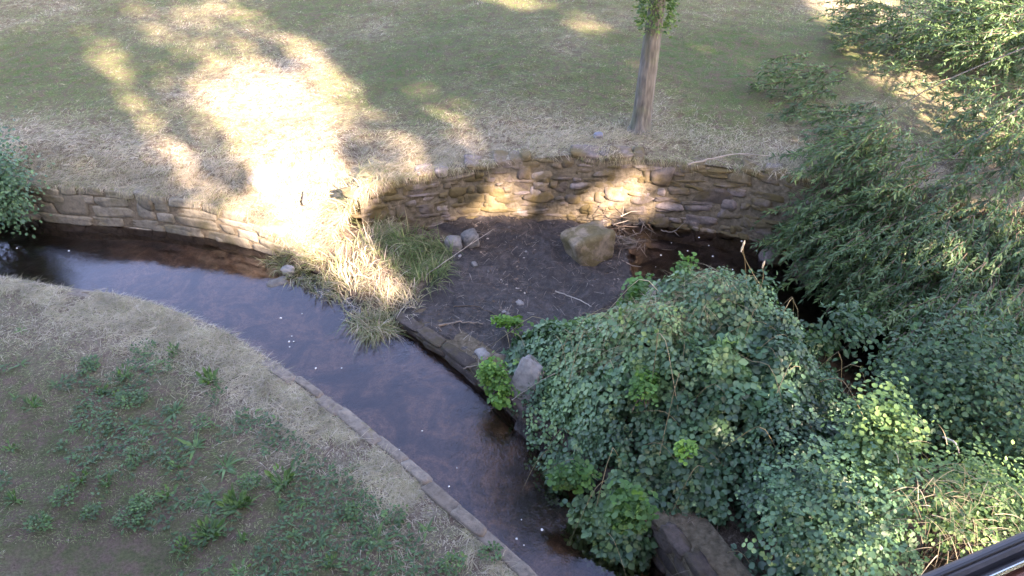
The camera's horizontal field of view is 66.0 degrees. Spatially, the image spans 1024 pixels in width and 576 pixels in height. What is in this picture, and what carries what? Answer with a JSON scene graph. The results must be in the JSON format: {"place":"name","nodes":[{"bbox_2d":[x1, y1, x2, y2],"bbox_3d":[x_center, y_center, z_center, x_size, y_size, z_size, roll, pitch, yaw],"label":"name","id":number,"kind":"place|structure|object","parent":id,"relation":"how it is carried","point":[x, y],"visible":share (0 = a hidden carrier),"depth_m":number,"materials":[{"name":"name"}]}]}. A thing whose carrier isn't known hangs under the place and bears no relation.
{"place":"outdoors","nodes":[
{"label":"outdoors","id":0,"kind":"place"},
{"bbox_2d":[0,273,518,575],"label":"lawn","id":1,"kind":"structure","parent":0,"point":[130,555],"depth_m":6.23,"materials":[{"name":"plant"}]},
{"bbox_2d":[1,438,19,452],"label":"weed rosette","id":2,"kind":"object","parent":1,"relation":"on","point":[10,447],"visible":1,"depth_m":6.46,"materials":[{"name":"green plant"}]},
{"bbox_2d":[4,489,25,506],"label":"weed rosette","id":3,"kind":"object","parent":1,"relation":"on","point":[11,496],"visible":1,"depth_m":6.07,"materials":[{"name":"green plant"}]},
{"bbox_2d":[9,359,30,369],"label":"weed rosette","id":4,"kind":"object","parent":1,"relation":"on","point":[15,366],"visible":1,"depth_m":7.23,"materials":[{"name":"green plant"}]},
{"bbox_2d":[21,394,43,412],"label":"weed rosette","id":5,"kind":"object","parent":1,"relation":"on","point":[27,400],"visible":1,"depth_m":6.81,"materials":[{"name":"green plant"}]},
{"bbox_2d":[23,511,53,531],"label":"weed rosette","id":6,"kind":"object","parent":1,"relation":"on","point":[45,518],"visible":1,"depth_m":5.86,"materials":[{"name":"green plant"}]},
{"bbox_2d":[48,484,79,506],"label":"weed rosette","id":7,"kind":"object","parent":1,"relation":"on","point":[59,493],"visible":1,"depth_m":6.04,"materials":[{"name":"green plant"}]},
{"bbox_2d":[63,421,81,434],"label":"weed rosette","id":8,"kind":"object","parent":1,"relation":"on","point":[70,429],"visible":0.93,"depth_m":6.62,"materials":[{"name":"green plant"}]},
{"bbox_2d":[70,466,91,490],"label":"weed rosette","id":9,"kind":"object","parent":1,"relation":"on","point":[83,478],"visible":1,"depth_m":6.18,"materials":[{"name":"green plant"}]},
{"bbox_2d":[78,355,100,374],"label":"weed rosette","id":10,"kind":"object","parent":1,"relation":"on","point":[89,368],"visible":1,"depth_m":7.18,"materials":[{"name":"green plant"}]},
{"bbox_2d":[79,501,102,519],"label":"weed rosette","id":11,"kind":"object","parent":1,"relation":"on","point":[88,508],"visible":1,"depth_m":5.94,"materials":[{"name":"green plant"}]},
{"bbox_2d":[93,384,107,394],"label":"weed rosette","id":12,"kind":"object","parent":1,"relation":"on","point":[105,386],"visible":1,"depth_m":6.97,"materials":[{"name":"green plant"}]},
{"bbox_2d":[95,473,114,488],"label":"weed rosette","id":13,"kind":"object","parent":1,"relation":"on","point":[108,483],"visible":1,"depth_m":6.16,"materials":[{"name":"green plant"}]},
{"bbox_2d":[111,362,133,381],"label":"weed rosette","id":14,"kind":"object","parent":1,"relation":"on","point":[127,375],"visible":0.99,"depth_m":7.14,"materials":[{"name":"green plant"}]},
{"bbox_2d":[111,505,143,528],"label":"weed rosette","id":15,"kind":"object","parent":1,"relation":"on","point":[139,514],"visible":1,"depth_m":5.90,"materials":[{"name":"green plant"}]},
{"bbox_2d":[110,388,147,408],"bbox_3d":[-3.332,0.958,6.856,0.317,0.094,0.262,0,38,0],"label":"weed rosette","id":16,"kind":"object","parent":1,"relation":"on","point":[134,399],"visible":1,"depth_m":6.85,"materials":[{"name":"green plant"}]},
{"bbox_2d":[120,446,146,466],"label":"weed rosette","id":17,"kind":"object","parent":1,"relation":"on","point":[129,459],"visible":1,"depth_m":6.33,"materials":[{"name":"green plant"}]},
{"bbox_2d":[126,418,149,432],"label":"weed rosette","id":18,"kind":"object","parent":1,"relation":"on","point":[134,426],"visible":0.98,"depth_m":6.67,"materials":[{"name":"green plant"}]},
{"bbox_2d":[128,489,155,511],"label":"weed rosette","id":19,"kind":"object","parent":1,"relation":"on","point":[148,503],"visible":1,"depth_m":6.00,"materials":[{"name":"green plant"}]},
{"bbox_2d":[130,338,156,353],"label":"weed rosette","id":20,"kind":"object","parent":1,"relation":"on","point":[136,348],"visible":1,"depth_m":7.40,"materials":[{"name":"green plant"}]},
{"bbox_2d":[146,358,173,374],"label":"weed rosette","id":21,"kind":"object","parent":1,"relation":"on","point":[151,367],"visible":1,"depth_m":7.19,"materials":[{"name":"green plant"}]},
{"bbox_2d":[154,484,177,504],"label":"weed rosette","id":22,"kind":"object","parent":1,"relation":"on","point":[159,495],"visible":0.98,"depth_m":6.08,"materials":[{"name":"green plant"}]},
{"bbox_2d":[163,342,181,355],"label":"weed rosette","id":23,"kind":"object","parent":1,"relation":"on","point":[173,352],"visible":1,"depth_m":7.37,"materials":[{"name":"green plant"}]},
{"bbox_2d":[162,397,185,423],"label":"weed rosette","id":24,"kind":"object","parent":1,"relation":"on","point":[168,418],"visible":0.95,"depth_m":6.80,"materials":[{"name":"green plant"}]},
{"bbox_2d":[168,460,183,469],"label":"weed rosette","id":25,"kind":"object","parent":1,"relation":"on","point":[178,466],"visible":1,"depth_m":6.29,"materials":[{"name":"green plant"}]},
{"bbox_2d":[169,535,190,557],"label":"weed rosette","id":26,"kind":"object","parent":1,"relation":"on","point":[184,546],"visible":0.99,"depth_m":5.72,"materials":[{"name":"green plant"}]},
{"bbox_2d":[175,432,205,461],"bbox_3d":[-2.613,1.331,6.493,0.336,0.215,0.355,-28,46,-31],"label":"weed rosette","id":27,"kind":"object","parent":1,"relation":"on","point":[196,442],"visible":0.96,"depth_m":6.48,"materials":[{"name":"green plant"}]},
{"bbox_2d":[191,412,214,429],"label":"weed rosette","id":28,"kind":"object","parent":1,"relation":"on","point":[194,423],"visible":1,"depth_m":6.63,"materials":[{"name":"green plant"}]},
{"bbox_2d":[196,564,214,575],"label":"weed rosette","id":29,"kind":"object","parent":1,"relation":"on","point":[205,570],"visible":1,"depth_m":5.58,"materials":[{"name":"green plant"}]},
{"bbox_2d":[193,364,221,389],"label":"weed rosette","id":30,"kind":"object","parent":1,"relation":"on","point":[207,374],"visible":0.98,"depth_m":7.06,"materials":[{"name":"green plant"}]},
{"bbox_2d":[189,515,227,551],"bbox_3d":[-2.242,1.783,5.798,0.259,0.188,0.289,31,47,33],"label":"weed rosette","id":31,"kind":"object","parent":1,"relation":"on","point":[204,531],"visible":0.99,"depth_m":5.81,"materials":[{"name":"green plant"}]},
{"bbox_2d":[192,483,225,513],"bbox_3d":[-2.293,1.647,6.096,0.352,0.140,0.314,0,38,0],"label":"weed rosette","id":32,"kind":"object","parent":1,"relation":"on","point":[206,496],"visible":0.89,"depth_m":6.08,"materials":[{"name":"green plant"}]},
{"bbox_2d":[211,449,242,481],"bbox_3d":[-2.282,1.459,6.323,0.367,0.139,0.290,-27,45,-30],"label":"weed rosette","id":33,"kind":"object","parent":1,"relation":"on","point":[229,463],"visible":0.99,"depth_m":6.32,"materials":[{"name":"green plant"}]},
{"bbox_2d":[0,351,458,575],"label":"ground cover","id":34,"kind":"object","parent":1,"relation":"on","point":[304,546],"visible":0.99,"depth_m":6.08,"materials":[{"name":"green plant"}]},
{"bbox_2d":[210,482,263,520],"bbox_3d":[-2.085,1.621,5.997,0.398,0.200,0.249,-22,43,-25],"label":"weed rosette","id":35,"kind":"object","parent":1,"relation":"on","point":[229,497],"visible":1,"depth_m":5.99,"materials":[{"name":"green plant"}]},
{"bbox_2d":[227,557,250,575],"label":"weed rosette","id":36,"kind":"object","parent":1,"relation":"on","point":[236,569],"visible":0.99,"depth_m":5.56,"materials":[{"name":"green plant"}]},
{"bbox_2d":[236,528,253,543],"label":"weed rosette","id":37,"kind":"object","parent":1,"relation":"on","point":[243,538],"visible":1,"depth_m":5.77,"materials":[{"name":"green plant"}]},
{"bbox_2d":[235,470,261,489],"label":"weed rosette","id":38,"kind":"object","parent":1,"relation":"on","point":[254,479],"visible":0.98,"depth_m":6.15,"materials":[{"name":"green plant"}]},
{"bbox_2d":[0,275,537,575],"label":"bank wall","id":39,"kind":"structure","parent":1,"relation":"on","point":[439,496],"depth_m":6.38,"materials":[{"name":"stone"}]},
{"bbox_2d":[264,459,301,494],"bbox_3d":[-1.800,1.481,6.180,0.317,0.217,0.250,-31,47,-33],"label":"weed rosette","id":40,"kind":"object","parent":1,"relation":"on","point":[289,477],"visible":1,"depth_m":6.17,"materials":[{"name":"green plant"}]},
{"bbox_2d":[285,528,307,542],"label":"weed rosette","id":41,"kind":"object","parent":1,"relation":"on","point":[291,533],"visible":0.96,"depth_m":5.79,"materials":[{"name":"green plant"}]},
{"bbox_2d":[294,497,312,507],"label":"weed rosette","id":42,"kind":"object","parent":1,"relation":"on","point":[302,504],"visible":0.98,"depth_m":6.02,"materials":[{"name":"green plant"}]},
{"bbox_2d":[309,529,331,547],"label":"weed rosette","id":43,"kind":"object","parent":1,"relation":"on","point":[325,533],"visible":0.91,"depth_m":5.77,"materials":[{"name":"green plant"}]},
{"bbox_2d":[321,551,339,569],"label":"weed rosette","id":44,"kind":"object","parent":1,"relation":"on","point":[330,561],"visible":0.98,"depth_m":5.61,"materials":[{"name":"green plant"}]},
{"bbox_2d":[340,500,362,520],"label":"weed rosette","id":45,"kind":"object","parent":1,"relation":"on","point":[348,509],"visible":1,"depth_m":5.92,"materials":[{"name":"green plant"}]},
{"bbox_2d":[356,517,394,553],"bbox_3d":[-1.017,1.843,5.788,0.360,0.192,0.294,-27,45,-30],"label":"weed rosette","id":46,"kind":"object","parent":1,"relation":"on","point":[376,533],"visible":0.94,"depth_m":5.79,"materials":[{"name":"green plant"}]},
{"bbox_2d":[380,503,407,524],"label":"weed rosette","id":47,"kind":"object","parent":1,"relation":"on","point":[384,513],"visible":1,"depth_m":5.88,"materials":[{"name":"green plant"}]},
{"bbox_2d":[417,515,436,540],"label":"weed rosette","id":48,"kind":"object","parent":1,"relation":"on","point":[423,528],"visible":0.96,"depth_m":5.86,"materials":[{"name":"green plant"}]},
{"bbox_2d":[436,549,467,574],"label":"weed rosette","id":49,"kind":"object","parent":1,"relation":"on","point":[446,564],"visible":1,"depth_m":5.59,"materials":[{"name":"green plant"}]},
{"bbox_2d":[477,540,504,563],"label":"weed rosette","id":50,"kind":"object","parent":1,"relation":"on","point":[491,549],"visible":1,"depth_m":5.65,"materials":[{"name":"green plant"}]},
{"bbox_2d":[0,0,1023,258],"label":"lawn","id":51,"kind":"structure","parent":0,"point":[452,50],"depth_m":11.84,"materials":[{"name":"plant"}]},
{"bbox_2d":[0,106,54,237],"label":"hedge bush","id":52,"kind":"object","parent":51,"relation":"on","point":[8,185],"visible":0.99,"depth_m":9.77,"materials":[{"name":"green plant"}]},
{"bbox_2d":[246,167,271,188],"bbox_3d":[-3.239,-1.387,10.043,0.342,0.230,0.359,10,39,12],"label":"bank stone","id":53,"kind":"object","parent":51,"relation":"on","point":[259,179],"visible":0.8,"depth_m":9.96,"materials":[{"name":"stone"}]},
{"bbox_2d":[302,191,307,206],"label":"clod","id":54,"kind":"object","parent":51,"relation":"on","point":[304,201],"visible":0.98,"depth_m":9.97,"materials":[{"name":"white soil"}]},
{"bbox_2d":[593,132,602,138],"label":"litter","id":55,"kind":"object","parent":51,"relation":"on","point":[599,135],"visible":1,"depth_m":10.11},
{"bbox_2d":[627,0,680,134],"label":"broadleaf tree","id":56,"kind":"object","parent":51,"relation":"on","point":[641,119],"visible":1,"depth_m":9.71,"materials":[{"name":"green plant"}]},
{"bbox_2d":[732,0,1023,473],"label":"willow tree","id":57,"kind":"object","parent":51,"relation":"on","point":[905,260],"visible":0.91,"depth_m":8.79,"materials":[{"name":"green plant"}]},
{"bbox_2d":[0,201,1023,575],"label":"stream bed","id":58,"kind":"object","parent":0,"point":[400,395],"visible":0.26,"depth_m":8.98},
{"bbox_2d":[9,177,313,266],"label":"retaining wall","id":59,"kind":"structure","parent":58,"relation":"on","point":[105,214],"depth_m":10.06,"materials":[{"name":"stone"}]},
{"bbox_2d":[280,265,295,276],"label":"stream stone","id":60,"kind":"object","parent":58,"relation":"on","point":[287,268],"visible":0.91,"depth_m":9.44,"materials":[{"name":"stone"}]},
{"bbox_2d":[253,236,350,309],"bbox_3d":[-2.439,-0.245,9.406,1.449,0.494,0.881,21,43,25],"label":"grass tussock","id":61,"kind":"object","parent":58,"relation":"on","point":[309,258],"depth_m":9.43,"materials":[{"name":"plant"}]},
{"bbox_2d":[321,154,408,258],"bbox_3d":[-1.848,-0.956,9.796,1.208,1.140,1.359,0,38,0],"label":"grass tussock","id":62,"kind":"object","parent":58,"relation":"on","point":[382,179],"depth_m":9.73,"materials":[{"name":"plant"}]},
{"bbox_2d":[324,299,412,370],"bbox_3d":[-1.545,0.525,8.708,1.050,0.623,0.874,27,46,30],"label":"grass tussock","id":63,"kind":"object","parent":58,"relation":"on","point":[368,336],"depth_m":8.62,"materials":[{"name":"plant"}]},
{"bbox_2d":[314,225,438,337],"bbox_3d":[-1.644,-0.035,9.041,1.236,0.621,1.685,-26,45,-29],"label":"grass tussock","id":64,"kind":"object","parent":58,"relation":"on","point":[397,292],"depth_m":9.04,"materials":[{"name":"plant"}]},
{"bbox_2d":[363,208,462,299],"bbox_3d":[-1.131,-0.421,9.401,1.656,0.574,1.243,23,43,26],"label":"grass tussock","id":65,"kind":"object","parent":58,"relation":"on","point":[418,271],"depth_m":9.38,"materials":[{"name":"plant"}]},
{"bbox_2d":[427,229,492,274],"bbox_3d":[-0.598,-0.433,9.357,1.042,0.185,0.049,-30,47,-33],"label":"dead cane","id":66,"kind":"object","parent":65,"relation":"on","point":[458,252],"visible":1,"depth_m":9.28,"materials":[{"name":"brown wood"}]},
{"bbox_2d":[444,235,462,251],"bbox_3d":[-0.718,-0.540,9.688,0.227,0.236,0.197,0,38,0],"label":"boulder","id":67,"kind":"object","parent":58,"relation":"on","point":[457,242],"visible":0.77,"depth_m":9.61,"materials":[{"name":"stone"}]},
{"bbox_2d":[438,320,482,326],"bbox_3d":[-0.560,0.383,8.557,0.487,0.040,0.077,-1,38,-1],"label":"driftwood","id":68,"kind":"object","parent":58,"relation":"on","point":[444,324],"visible":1,"depth_m":8.55,"materials":[{"name":"brown wood"}]},
{"bbox_2d":[460,228,479,247],"bbox_3d":[-0.521,-0.609,9.768,0.249,0.252,0.221,-11,39,-13],"label":"boulder","id":69,"kind":"object","parent":58,"relation":"on","point":[468,236],"visible":0.91,"depth_m":9.69,"materials":[{"name":"stone"}]},
{"bbox_2d":[453,305,496,314],"bbox_3d":[-0.392,0.229,8.761,0.534,0.032,0.094,10,39,12],"label":"driftwood","id":70,"kind":"object","parent":58,"relation":"on","point":[474,306],"visible":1,"depth_m":8.79,"materials":[{"name":"brown wood"}]},
{"bbox_2d":[493,353,505,367],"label":"loose stone","id":71,"kind":"object","parent":58,"relation":"on","point":[501,356],"visible":0.27,"depth_m":8.06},
{"bbox_2d":[490,314,533,337],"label":"leafy plant","id":72,"kind":"object","parent":58,"relation":"on","point":[507,322],"visible":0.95,"depth_m":8.27,"materials":[{"name":"green plant"}]},
{"bbox_2d":[409,222,630,314],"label":"pebbles","id":73,"kind":"object","parent":58,"relation":"on","point":[475,264],"visible":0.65,"depth_m":9.39,"materials":[{"name":"stone"}]},
{"bbox_2d":[408,214,636,359],"bbox_3d":[0.096,-0.043,9.158,2.935,0.235,3.337,0,38,0],"label":"mud debris","id":74,"kind":"object","parent":58,"relation":"on","point":[542,287],"visible":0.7,"depth_m":9.20,"materials":[{"name":"brown soil"}]},
{"bbox_2d":[387,308,752,575],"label":"stream kerb","id":75,"kind":"structure","parent":58,"relation":"on","point":[698,550],"depth_m":6.33,"materials":[{"name":"stone"}]},
{"bbox_2d":[474,347,489,359],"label":"loose stone","id":76,"kind":"object","parent":75,"relation":"on","point":[481,351],"visible":0.71,"depth_m":8.14,"materials":[{"name":"stone"}]},
{"bbox_2d":[463,347,500,369],"bbox_3d":[-0.285,0.731,8.029,0.458,0.087,0.112,-25,44,-28],"label":"driftwood","id":77,"kind":"object","parent":75,"relation":"on","point":[478,362],"visible":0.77,"depth_m":7.96,"materials":[{"name":"brown wood"}]},
{"bbox_2d":[474,351,519,409],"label":"leafy plant","id":78,"kind":"object","parent":75,"relation":"on","point":[489,371],"visible":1,"depth_m":7.53,"materials":[{"name":"green plant"}]},
{"bbox_2d":[509,355,544,402],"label":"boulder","id":79,"kind":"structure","parent":75,"relation":"on","point":[529,369],"depth_m":7.43,"materials":[{"name":"stone"}]},
{"bbox_2d":[555,291,591,306],"bbox_3d":[0.660,0.115,8.543,0.070,0.210,0.627,-24,44,-28],"label":"driftwood","id":80,"kind":"object","parent":58,"relation":"on","point":[572,297],"visible":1,"depth_m":8.58,"materials":[{"name":"brown wood"}]},
{"bbox_2d":[560,220,615,266],"bbox_3d":[0.908,-0.506,9.534,0.568,0.491,0.471,-18,41,-22],"label":"boulder","id":81,"kind":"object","parent":58,"relation":"on","point":[588,243],"depth_m":9.37,"materials":[{"name":"stone"}]},
{"bbox_2d":[600,219,610,227],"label":"loose stone","id":82,"kind":"object","parent":58,"relation":"on","point":[607,222],"visible":0.52,"depth_m":10.09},
{"bbox_2d":[568,204,668,266],"bbox_3d":[1.250,-0.600,9.693,1.150,0.645,1.117,-15,40,-18],"label":"driftwood tangle","id":83,"kind":"object","parent":58,"relation":"on","point":[619,237],"visible":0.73,"depth_m":9.64,"materials":[{"name":"brown wood"}]},
{"bbox_2d":[620,236,636,248],"bbox_3d":[1.446,-0.563,9.783,0.222,0.120,0.164,0,38,0],"label":"loose stone","id":84,"kind":"object","parent":58,"relation":"on","point":[632,244],"visible":0.61,"depth_m":9.73,"materials":[{"name":"stone"}]},
{"bbox_2d":[340,144,1023,287],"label":"retaining wall","id":85,"kind":"structure","parent":58,"relation":"on","point":[715,206],"depth_m":9.94,"materials":[{"name":"stone"}]},
{"bbox_2d":[687,153,770,165],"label":"fallen branch","id":86,"kind":"object","parent":85,"relation":"on","point":[714,158],"visible":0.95,"depth_m":9.65,"materials":[{"name":"brown wood"}]},
{"bbox_2d":[663,489,779,575],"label":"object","id":87,"kind":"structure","parent":58,"relation":"on","point":[743,540],"depth_m":6.12,"materials":[{"name":"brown plant"}]},
{"bbox_2d":[491,262,955,575],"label":"bramble bush","id":88,"kind":"object","parent":58,"relation":"on","point":[743,378],"visible":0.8,"depth_m":6.47,"materials":[{"name":"green plant"}]},
{"bbox_2d":[512,373,555,399],"bbox_3d":[0.193,0.906,7.208,0.410,0.505,0.113,5,38,6],"label":"dead cane","id":89,"kind":"object","parent":88,"relation":"on","point":[533,385],"visible":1,"depth_m":7.23,"materials":[{"name":"brown wood"}]},
{"bbox_2d":[543,455,601,494],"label":"leafy plant","id":90,"kind":"object","parent":88,"relation":"on","point":[566,477],"visible":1,"depth_m":6.45,"materials":[{"name":"green plant"}]},
{"bbox_2d":[603,479,658,535],"bbox_3d":[0.898,1.664,5.947,0.434,0.421,0.430,0,38,0],"label":"leafy plant","id":91,"kind":"object","parent":88,"relation":"on","point":[635,511],"visible":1,"depth_m":5.85,"materials":[{"name":"green plant"}]},
{"bbox_2d":[616,271,656,307],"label":"leafy plant","id":92,"kind":"object","parent":88,"relation":"on","point":[633,291],"visible":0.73,"depth_m":7.43,"materials":[{"name":"green plant"}]},
{"bbox_2d":[623,366,662,410],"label":"leafy plant","id":93,"kind":"object","parent":88,"relation":"on","point":[644,385],"visible":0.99,"depth_m":6.35,"materials":[{"name":"green plant"}]},
{"bbox_2d":[673,439,698,465],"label":"leafy plant","id":94,"kind":"object","parent":88,"relation":"on","point":[679,445],"visible":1,"depth_m":5.94,"materials":[{"name":"green plant"}]},
{"bbox_2d":[670,251,704,311],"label":"leafy plant","id":95,"kind":"object","parent":88,"relation":"on","point":[683,264],"visible":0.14,"depth_m":7.24,"materials":[{"name":"green plant"}]},
{"bbox_2d":[717,266,779,306],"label":"nettle plant","id":96,"kind":"object","parent":88,"relation":"on","point":[765,283],"visible":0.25,"depth_m":7.41,"materials":[{"name":"green plant"}]},
{"bbox_2d":[793,293,885,367],"bbox_3d":[2.866,0.375,6.999,0.811,0.497,0.708,0,38,0],"label":"nettle plant","id":97,"kind":"object","parent":88,"relation":"on","point":[820,341],"visible":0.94,"depth_m":6.88,"materials":[{"name":"green plant"}]},
{"bbox_2d":[730,419,964,575],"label":"ivy bush","id":98,"kind":"object","parent":58,"relation":"on","point":[817,525],"visible":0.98,"depth_m":5.18,"materials":[{"name":"green plant"}]},
{"bbox_2d":[808,361,953,529],"bbox_3d":[2.664,1.205,5.837,0.933,1.324,1.208,-11,39,-13],"label":"ivy bush","id":99,"kind":"object","parent":58,"relation":"on","point":[887,437],"visible":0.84,"depth_m":5.63,"materials":[{"name":"green plant"}]},
{"bbox_2d":[824,271,1023,497],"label":"dark shrub","id":100,"kind":"object","parent":58,"relation":"on","point":[939,410],"visible":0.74,"depth_m":6.25,"materials":[{"name":"green plant"}]},
{"bbox_2d":[854,422,1023,574],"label":"vine tangle","id":101,"kind":"object","parent":58,"relation":"on","point":[994,507],"visible":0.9,"depth_m":5.09,"materials":[{"name":"green plant"}]},
{"bbox_2d":[942,436,959,452],"bbox_3d":[2.927,1.030,5.258,0.035,0.114,0.190,0,38,0],"label":"dead cane","id":102,"kind":"object","parent":101,"relation":"on","point":[953,441],"visible":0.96,"depth_m":5.22,"materials":[{"name":"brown wood"}]},
{"bbox_2d":[898,376,1023,551],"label":"dark shrub","id":103,"kind":"object","parent":58,"relation":"on","point":[1019,445],"visible":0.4,"depth_m":5.85,"materials":[{"name":"green plant"}]},
{"bbox_2d":[920,531,1023,575],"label":"guard rail","id":104,"kind":"object","parent":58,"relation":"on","point":[1004,557],"visible":1,"depth_m":0.73,"materials":[{"name":"silver metal"}]},
{"label":"stream water","id":105,"kind":"structure","parent":0,"visible":0},
{"bbox_2d":[266,276,288,290],"bbox_3d":[-2.782,-0.047,9.352,0.259,0.111,0.150,-18,41,-22],"label":"stream stone","id":106,"kind":"object","parent":105,"relation":"in","point":[275,284],"visible":0.98,"depth_m":9.31,"materials":[{"name":"stone"}]},
{"bbox_2d":[16,237,741,545],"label":"foam flecks","id":107,"kind":"object","parent":105,"relation":"on","point":[422,430],"visible":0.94,"depth_m":8.44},
{"bbox_2d":[758,245,784,267],"bbox_3d":[3.209,-0.397,9.704,0.323,0.299,0.275,-13,40,-16],"label":"stream stone","id":108,"kind":"object","parent":105,"relation":"in","point":[768,255],"visible":0.59,"depth_m":9.61,"materials":[{"name":"stone"}]},
{"bbox_2d":[793,258,815,281],"bbox_3d":[3.536,-0.205,9.458,0.350,0.264,0.246,13,40,16],"label":"stream stone","id":109,"kind":"object","parent":105,"relation":"in","point":[803,259],"visible":0.13,"depth_m":9.42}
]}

